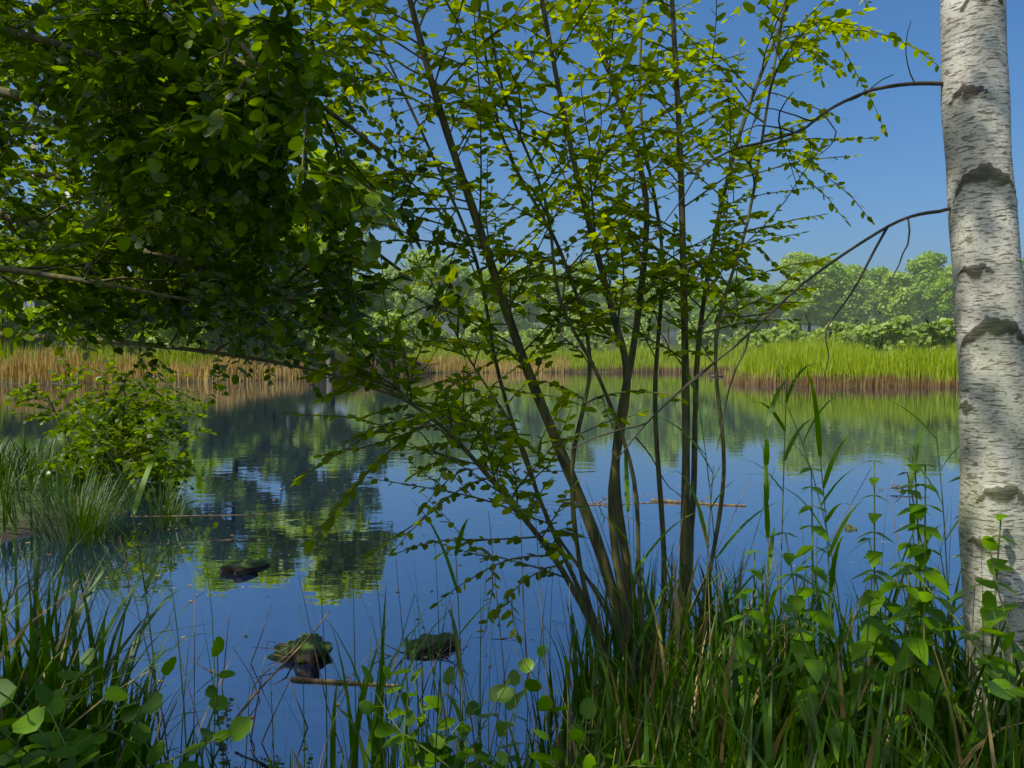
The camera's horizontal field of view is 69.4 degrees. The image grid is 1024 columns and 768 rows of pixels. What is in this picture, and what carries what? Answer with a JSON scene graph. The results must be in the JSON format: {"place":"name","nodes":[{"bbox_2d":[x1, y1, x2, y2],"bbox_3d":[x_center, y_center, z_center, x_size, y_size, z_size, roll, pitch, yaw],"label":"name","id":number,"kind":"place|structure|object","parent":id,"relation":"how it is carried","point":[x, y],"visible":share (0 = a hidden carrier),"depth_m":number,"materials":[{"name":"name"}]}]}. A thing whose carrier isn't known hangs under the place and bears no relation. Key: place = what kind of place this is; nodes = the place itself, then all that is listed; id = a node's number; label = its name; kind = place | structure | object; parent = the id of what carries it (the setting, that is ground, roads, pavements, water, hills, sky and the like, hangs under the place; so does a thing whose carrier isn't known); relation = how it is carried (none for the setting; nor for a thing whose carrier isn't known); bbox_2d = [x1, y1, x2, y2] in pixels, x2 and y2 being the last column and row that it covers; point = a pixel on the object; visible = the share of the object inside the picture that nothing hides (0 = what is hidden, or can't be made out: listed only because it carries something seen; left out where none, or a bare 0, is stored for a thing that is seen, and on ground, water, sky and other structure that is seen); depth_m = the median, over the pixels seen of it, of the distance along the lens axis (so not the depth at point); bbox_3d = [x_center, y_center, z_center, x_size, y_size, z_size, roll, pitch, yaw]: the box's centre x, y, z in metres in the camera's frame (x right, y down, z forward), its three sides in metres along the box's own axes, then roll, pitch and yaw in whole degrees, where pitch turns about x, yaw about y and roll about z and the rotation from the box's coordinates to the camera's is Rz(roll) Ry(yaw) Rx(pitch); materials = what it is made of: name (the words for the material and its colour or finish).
{"place":"outdoors","nodes":[
{"label":"outdoors","id":0,"kind":"place"},
{"bbox_2d":[0,356,934,767],"bbox_3d":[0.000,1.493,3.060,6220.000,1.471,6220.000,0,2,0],"label":"ground","id":1,"kind":"structure","parent":0,"point":[28,530],"depth_m":7.57,"materials":[{"name":"brown soil"}]},
{"bbox_2d":[1,240,21,292],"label":"tree","id":2,"kind":"object","parent":1,"relation":"on","point":[14,266],"visible":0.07,"depth_m":63.71,"materials":[{"name":"green plant"}]},
{"bbox_2d":[0,305,64,362],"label":"bush","id":3,"kind":"object","parent":1,"relation":"on","point":[14,326],"visible":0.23,"depth_m":53.03,"materials":[{"name":"green plant"}]},
{"bbox_2d":[0,220,94,310],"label":"tree","id":4,"kind":"object","parent":1,"relation":"on","point":[21,262],"visible":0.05,"depth_m":64.73,"materials":[{"name":"green plant"}]},
{"bbox_2d":[0,431,152,535],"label":"spit grass","id":5,"kind":"structure","parent":1,"relation":"on","point":[16,469],"depth_m":8.38,"materials":[{"name":"green plant"}]},
{"bbox_2d":[49,304,132,358],"bbox_3d":[-30.748,-3.411,54.545,7.038,5.950,8.218,0,2,0],"label":"bush","id":6,"kind":"object","parent":1,"relation":"on","point":[77,344],"visible":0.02,"depth_m":53.60,"materials":[{"name":"green plant"}]},
{"bbox_2d":[2,353,216,503],"bbox_3d":[-5.303,0.640,10.070,2.611,2.145,4.655,-2,3,-38],"label":"bush","id":7,"kind":"object","parent":1,"relation":"on","point":[133,429],"depth_m":9.53,"materials":[{"name":"green plant"}]},
{"bbox_2d":[0,365,302,383],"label":"reeds","id":8,"kind":"object","parent":1,"relation":"on","point":[276,372],"visible":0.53,"depth_m":49.19,"materials":[{"name":"brown plant"}]},
{"bbox_2d":[97,319,214,365],"bbox_3d":[-26.617,-3.555,56.301,7.779,6.070,7.844,0,2,0],"label":"bush","id":9,"kind":"object","parent":1,"relation":"on","point":[161,332],"visible":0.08,"depth_m":53.69,"materials":[{"name":"green plant"}]},
{"bbox_2d":[0,344,348,382],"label":"dry reeds","id":10,"kind":"object","parent":1,"relation":"on","point":[16,368],"visible":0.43,"depth_m":48.74,"materials":[{"name":"brown plant"}]},
{"bbox_2d":[0,336,408,376],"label":"green reeds","id":11,"kind":"object","parent":1,"relation":"on","point":[190,358],"visible":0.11,"depth_m":51.41,"materials":[{"name":"green plant"}]},
{"bbox_2d":[164,320,255,359],"bbox_3d":[-23.383,-3.307,56.447,7.945,6.089,6.454,0,2,0],"label":"bush","id":12,"kind":"object","parent":1,"relation":"on","point":[210,336],"visible":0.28,"depth_m":55.52,"materials":[{"name":"green plant"}]},
{"bbox_2d":[0,0,478,424],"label":"canopy tree","id":13,"kind":"object","parent":1,"relation":"on","point":[182,137],"depth_m":3.01,"materials":[{"name":"green plant"}]},
{"bbox_2d":[184,209,316,350],"bbox_3d":[-21.600,-9.127,57.542,12.256,17.285,10.876,-2,3,-38],"label":"tree","id":14,"kind":"object","parent":1,"relation":"on","point":[219,313],"visible":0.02,"depth_m":57.53,"materials":[{"name":"green plant"}]},
{"bbox_2d":[245,318,313,360],"bbox_3d":[-19.392,-3.478,59.570,7.588,5.708,7.516,1,2,15],"label":"bush","id":15,"kind":"object","parent":1,"relation":"on","point":[309,344],"visible":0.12,"depth_m":58.82,"materials":[{"name":"green plant"}]},
{"bbox_2d":[266,148,395,378],"bbox_3d":[-14.401,-8.763,55.418,11.180,18.400,13.295,0,2,0],"label":"tree","id":16,"kind":"object","parent":1,"relation":"on","point":[378,302],"visible":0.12,"depth_m":55.30,"materials":[{"name":"green plant"}]},
{"bbox_2d":[347,273,386,338],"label":"tree","id":17,"kind":"object","parent":1,"relation":"on","point":[372,313],"visible":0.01,"depth_m":176.47,"materials":[{"name":"green plant"}]},
{"bbox_2d":[361,312,422,365],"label":"bush","id":18,"kind":"object","parent":1,"relation":"on","point":[379,318],"visible":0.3,"depth_m":69.00,"materials":[{"name":"green plant"}]},
{"bbox_2d":[381,265,415,325],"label":"tree","id":19,"kind":"object","parent":1,"relation":"on","point":[391,272],"visible":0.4,"depth_m":127.68,"materials":[{"name":"green plant"}]},
{"bbox_2d":[401,249,440,328],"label":"tree","id":20,"kind":"object","parent":1,"relation":"on","point":[421,313],"visible":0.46,"depth_m":128.17,"materials":[{"name":"green plant"}]},
{"bbox_2d":[392,323,450,353],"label":"bush","id":21,"kind":"object","parent":1,"relation":"on","point":[444,334],"visible":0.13,"depth_m":82.82,"materials":[{"name":"green plant"}]},
{"bbox_2d":[288,351,570,375],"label":"dry reeds","id":22,"kind":"object","parent":1,"relation":"on","point":[450,364],"visible":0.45,"depth_m":75.65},
{"bbox_2d":[420,253,465,350],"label":"tree","id":23,"kind":"object","parent":1,"relation":"on","point":[439,266],"visible":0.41,"depth_m":127.80,"materials":[{"name":"green plant"}]},
{"bbox_2d":[443,265,476,331],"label":"tree","id":24,"kind":"object","parent":1,"relation":"on","point":[466,273],"visible":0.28,"depth_m":131.75,"materials":[{"name":"green plant"}]},
{"bbox_2d":[452,269,477,338],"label":"tree","id":25,"kind":"object","parent":1,"relation":"on","point":[460,328],"visible":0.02,"depth_m":186.55,"materials":[{"name":"green plant"}]},
{"bbox_2d":[467,285,483,328],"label":"tree","id":26,"kind":"object","parent":1,"relation":"on","point":[473,298],"visible":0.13,"depth_m":158.42,"materials":[{"name":"green plant"}]},
{"bbox_2d":[5,441,974,767],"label":"deadwood sticks","id":27,"kind":"object","parent":1,"relation":"on","point":[349,681],"visible":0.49,"depth_m":3.07,"materials":[{"name":"brown wood"}]},
{"bbox_2d":[474,264,517,334],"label":"tree","id":28,"kind":"object","parent":1,"relation":"on","point":[498,316],"visible":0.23,"depth_m":129.17,"materials":[{"name":"green plant"}]},
{"bbox_2d":[0,470,1023,767],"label":"bank grass","id":29,"kind":"structure","parent":1,"relation":"on","point":[700,748],"depth_m":2.59,"materials":[{"name":"green plant"}]},
{"bbox_2d":[0,365,1023,767],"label":"bank stalks","id":30,"kind":"object","parent":1,"relation":"on","point":[874,581],"visible":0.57,"depth_m":2.51,"materials":[{"name":"green plant"}]},
{"bbox_2d":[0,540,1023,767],"bbox_3d":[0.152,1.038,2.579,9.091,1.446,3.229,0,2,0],"label":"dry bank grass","id":31,"kind":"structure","parent":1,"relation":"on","point":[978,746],"depth_m":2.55,"materials":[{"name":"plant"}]},
{"bbox_2d":[0,335,1023,767],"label":"plants","id":32,"kind":"object","parent":1,"relation":"on","point":[88,749],"visible":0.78,"depth_m":2.47,"materials":[{"name":"green plant"}]},
{"bbox_2d":[508,262,546,336],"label":"tree","id":33,"kind":"object","parent":1,"relation":"on","point":[523,324],"visible":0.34,"depth_m":136.77,"materials":[{"name":"green plant"}]},
{"bbox_2d":[519,327,566,352],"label":"bush","id":34,"kind":"object","parent":1,"relation":"on","point":[530,332],"visible":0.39,"depth_m":89.12,"materials":[{"name":"green plant"}]},
{"bbox_2d":[541,268,563,328],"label":"tree","id":35,"kind":"object","parent":1,"relation":"on","point":[561,271],"visible":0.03,"depth_m":163.24,"materials":[{"name":"green plant"}]},
{"bbox_2d":[538,266,567,332],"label":"tree","id":36,"kind":"object","parent":1,"relation":"on","point":[553,299],"visible":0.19,"depth_m":135.62,"materials":[{"name":"green plant"}]},
{"bbox_2d":[563,260,601,348],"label":"tree","id":37,"kind":"object","parent":1,"relation":"on","point":[594,297],"visible":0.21,"depth_m":128.72,"materials":[{"name":"green plant"}]},
{"bbox_2d":[562,323,614,353],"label":"bush","id":38,"kind":"object","parent":1,"relation":"on","point":[598,343],"visible":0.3,"depth_m":91.73,"materials":[{"name":"green plant"}]},
{"bbox_2d":[240,0,940,699],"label":"shrub","id":39,"kind":"object","parent":1,"relation":"on","point":[654,74],"depth_m":3.33,"materials":[{"name":"green plant"}]},
{"bbox_2d":[591,281,613,339],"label":"tree","id":40,"kind":"object","parent":1,"relation":"on","point":[602,302],"visible":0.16,"depth_m":154.56,"materials":[{"name":"green plant"}]},
{"bbox_2d":[610,279,635,334],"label":"tree","id":41,"kind":"object","parent":1,"relation":"on","point":[629,314],"visible":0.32,"depth_m":156.93,"materials":[{"name":"green plant"}]},
{"bbox_2d":[618,326,662,354],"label":"bush","id":42,"kind":"object","parent":1,"relation":"on","point":[651,337],"visible":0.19,"depth_m":90.65,"materials":[{"name":"green plant"}]},
{"bbox_2d":[630,268,676,333],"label":"tree","id":43,"kind":"object","parent":1,"relation":"on","point":[670,330],"visible":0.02,"depth_m":180.71,"materials":[{"name":"green plant"}]},
{"bbox_2d":[550,348,762,372],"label":"reeds","id":44,"kind":"object","parent":1,"relation":"on","point":[643,362],"visible":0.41,"depth_m":77.83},
{"bbox_2d":[640,278,672,334],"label":"tree","id":45,"kind":"object","parent":1,"relation":"on","point":[666,307],"visible":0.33,"depth_m":141.17,"materials":[{"name":"green plant"}]},
{"bbox_2d":[647,257,679,347],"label":"tree","id":46,"kind":"object","parent":1,"relation":"on","point":[667,335],"visible":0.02,"depth_m":158.34,"materials":[{"name":"green plant"}]},
{"bbox_2d":[667,279,693,329],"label":"tree","id":47,"kind":"object","parent":1,"relation":"on","point":[677,314],"visible":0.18,"depth_m":129.43,"materials":[{"name":"green plant"}]},
{"bbox_2d":[676,323,722,356],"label":"bush","id":48,"kind":"object","parent":1,"relation":"on","point":[707,338],"visible":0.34,"depth_m":85.21,"materials":[{"name":"green plant"}]},
{"bbox_2d":[688,286,729,343],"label":"tree","id":49,"kind":"object","parent":1,"relation":"on","point":[710,319],"visible":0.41,"depth_m":124.31,"materials":[{"name":"green plant"}]},
{"bbox_2d":[718,273,752,337],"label":"tree","id":50,"kind":"object","parent":1,"relation":"on","point":[730,330],"visible":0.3,"depth_m":126.16,"materials":[{"name":"green plant"}]},
{"bbox_2d":[720,328,770,351],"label":"bush","id":51,"kind":"object","parent":1,"relation":"on","point":[738,336],"visible":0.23,"depth_m":82.53,"materials":[{"name":"green plant"}]},
{"bbox_2d":[740,282,766,333],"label":"tree","id":52,"kind":"object","parent":1,"relation":"on","point":[757,289],"visible":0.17,"depth_m":132.55,"materials":[{"name":"green plant"}]},
{"bbox_2d":[733,281,779,336],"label":"tree","id":53,"kind":"object","parent":1,"relation":"on","point":[734,331],"visible":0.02,"depth_m":186.81,"materials":[{"name":"green plant"}]},
{"bbox_2d":[753,283,787,331],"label":"tree","id":54,"kind":"object","parent":1,"relation":"on","point":[767,289],"visible":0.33,"depth_m":138.56,"materials":[{"name":"green plant"}]},
{"bbox_2d":[750,321,814,351],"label":"bush","id":55,"kind":"object","parent":1,"relation":"on","point":[786,330],"visible":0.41,"depth_m":69.41,"materials":[{"name":"green plant"}]},
{"bbox_2d":[773,251,818,330],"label":"tree","id":56,"kind":"object","parent":1,"relation":"on","point":[796,257],"visible":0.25,"depth_m":146.18,"materials":[{"name":"green plant"}]},
{"bbox_2d":[569,0,1023,761],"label":"birch","id":57,"kind":"object","parent":1,"relation":"on","point":[987,271],"depth_m":2.51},
{"bbox_2d":[782,265,834,331],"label":"tree","id":58,"kind":"object","parent":1,"relation":"on","point":[809,314],"visible":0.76,"depth_m":129.07,"materials":[{"name":"green plant"}]},
{"bbox_2d":[807,256,853,336],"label":"tree","id":59,"kind":"object","parent":1,"relation":"on","point":[836,276],"visible":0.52,"depth_m":133.03,"materials":[{"name":"green plant"}]},
{"bbox_2d":[810,323,868,345],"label":"bush","id":60,"kind":"object","parent":1,"relation":"on","point":[820,331],"visible":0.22,"depth_m":65.29,"materials":[{"name":"green plant"}]},
{"bbox_2d":[723,359,958,386],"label":"reeds","id":61,"kind":"object","parent":1,"relation":"on","point":[740,378],"visible":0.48,"depth_m":42.15,"materials":[{"name":"green plant"}]},
{"bbox_2d":[738,333,957,385],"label":"reeds","id":62,"kind":"object","parent":1,"relation":"on","point":[846,359],"visible":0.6,"depth_m":44.03,"materials":[{"name":"green plant"}]},
{"bbox_2d":[840,264,877,341],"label":"tree","id":63,"kind":"object","parent":1,"relation":"on","point":[858,310],"visible":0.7,"depth_m":146.80,"materials":[{"name":"green plant"}]},
{"bbox_2d":[828,314,912,354],"bbox_3d":[30.086,-3.245,62.401,6.521,5.113,7.051,1,3,29],"label":"bush","id":64,"kind":"object","parent":1,"relation":"on","point":[876,333],"visible":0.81,"depth_m":60.55,"materials":[{"name":"green plant"}]},
{"bbox_2d":[865,265,896,351],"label":"tree","id":65,"kind":"object","parent":1,"relation":"on","point":[875,277],"visible":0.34,"depth_m":154.28,"materials":[{"name":"green plant"}]},
{"bbox_2d":[874,271,918,339],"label":"tree","id":66,"kind":"object","parent":1,"relation":"on","point":[897,295],"visible":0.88,"depth_m":126.47,"materials":[{"name":"green plant"}]},
{"bbox_2d":[901,273,934,328],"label":"tree","id":67,"kind":"object","parent":1,"relation":"on","point":[916,323],"visible":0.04,"depth_m":180.20,"materials":[{"name":"green plant"}]},
{"bbox_2d":[904,250,947,324],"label":"tree","id":68,"kind":"object","parent":1,"relation":"on","point":[926,268],"visible":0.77,"depth_m":148.63,"materials":[{"name":"green plant"}]},
{"bbox_2d":[901,318,954,353],"bbox_3d":[34.136,-2.874,60.194,5.646,4.809,6.536,1,2,28],"label":"bush","id":69,"kind":"object","parent":1,"relation":"on","point":[930,335],"visible":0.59,"depth_m":58.48,"materials":[{"name":"green plant"}]},
{"bbox_2d":[921,276,953,348],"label":"tree","id":70,"kind":"object","parent":1,"relation":"on","point":[942,292],"visible":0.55,"depth_m":138.59,"materials":[{"name":"green plant"}]},
{"bbox_2d":[932,264,951,303],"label":"tree","id":71,"kind":"object","parent":1,"relation":"on","point":[947,272],"visible":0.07,"depth_m":141.40,"materials":[{"name":"green plant"}]},
{"bbox_2d":[929,318,955,353],"bbox_3d":[36.103,-3.212,58.298,7.633,5.752,7.322,-1,3,-31],"label":"bush","id":72,"kind":"object","parent":1,"relation":"on","point":[950,326],"visible":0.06,"depth_m":57.59,"materials":[{"name":"green plant"}]},
{"bbox_2d":[451,322,509,357],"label":"bush","id":73,"kind":"object","parent":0,"point":[469,335],"visible":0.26,"depth_m":86.66,"materials":[{"name":"green plant"}]},
{"bbox_2d":[0,372,964,767],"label":"pond water","id":74,"kind":"structure","parent":0,"point":[256,428],"depth_m":7.32,"materials":[{"name":"blue liquid"}]},
{"bbox_2d":[216,560,269,573],"bbox_3d":[-2.222,1.531,6.067,0.362,0.171,0.323,0,2,10],"label":"rock","id":75,"kind":"object","parent":74,"relation":"in","point":[247,567],"visible":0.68,"depth_m":5.98,"materials":[{"name":"stone"}]},
{"bbox_2d":[267,632,332,664],"bbox_3d":[-1.251,1.613,4.396,0.442,0.299,0.372,1,2,19],"label":"rock","id":76,"kind":"object","parent":74,"relation":"in","point":[309,655],"visible":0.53,"depth_m":4.25,"materials":[{"name":"green stone"}]},
{"bbox_2d":[406,632,454,656],"bbox_3d":[-0.486,1.591,4.448,0.296,0.137,0.409,0,2,8],"label":"rock","id":77,"kind":"object","parent":74,"relation":"in","point":[433,638],"visible":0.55,"depth_m":4.39,"materials":[{"name":"grey stone"}]},
{"bbox_2d":[0,454,964,691],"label":"sedge tussocks","id":78,"kind":"object","parent":74,"relation":"on","point":[89,516],"visible":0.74,"depth_m":7.09,"materials":[{"name":"green plant"}]},
{"bbox_2d":[9,437,962,748],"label":"floating leaves","id":79,"kind":"object","parent":74,"relation":"on","point":[461,565],"visible":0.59,"depth_m":5.83,"materials":[{"name":"green plant"}]},
{"bbox_2d":[240,330,845,368],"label":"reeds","id":80,"kind":"object","parent":74,"relation":"on","point":[558,354],"visible":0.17,"depth_m":78.54,"materials":[{"name":"plant"}]},
{"bbox_2d":[742,620,793,637],"bbox_3d":[1.600,1.599,4.675,0.363,0.267,0.437,0,2,-1],"label":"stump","id":81,"kind":"object","parent":74,"relation":"in","point":[774,628],"visible":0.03,"depth_m":4.54,"materials":[{"name":"brown wood"}]},
{"bbox_2d":[844,523,856,529],"bbox_3d":[3.414,1.465,7.474,0.143,0.098,0.117,2,3,35],"label":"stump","id":82,"kind":"object","parent":74,"relation":"in","point":[848,526],"visible":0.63,"depth_m":7.46,"materials":[{"name":"green plant"}]},
{"bbox_2d":[0,0,1023,354],"label":"sky","id":83,"kind":"structure","parent":0,"point":[902,174],"materials":[{"name":"blue"}]}
]}

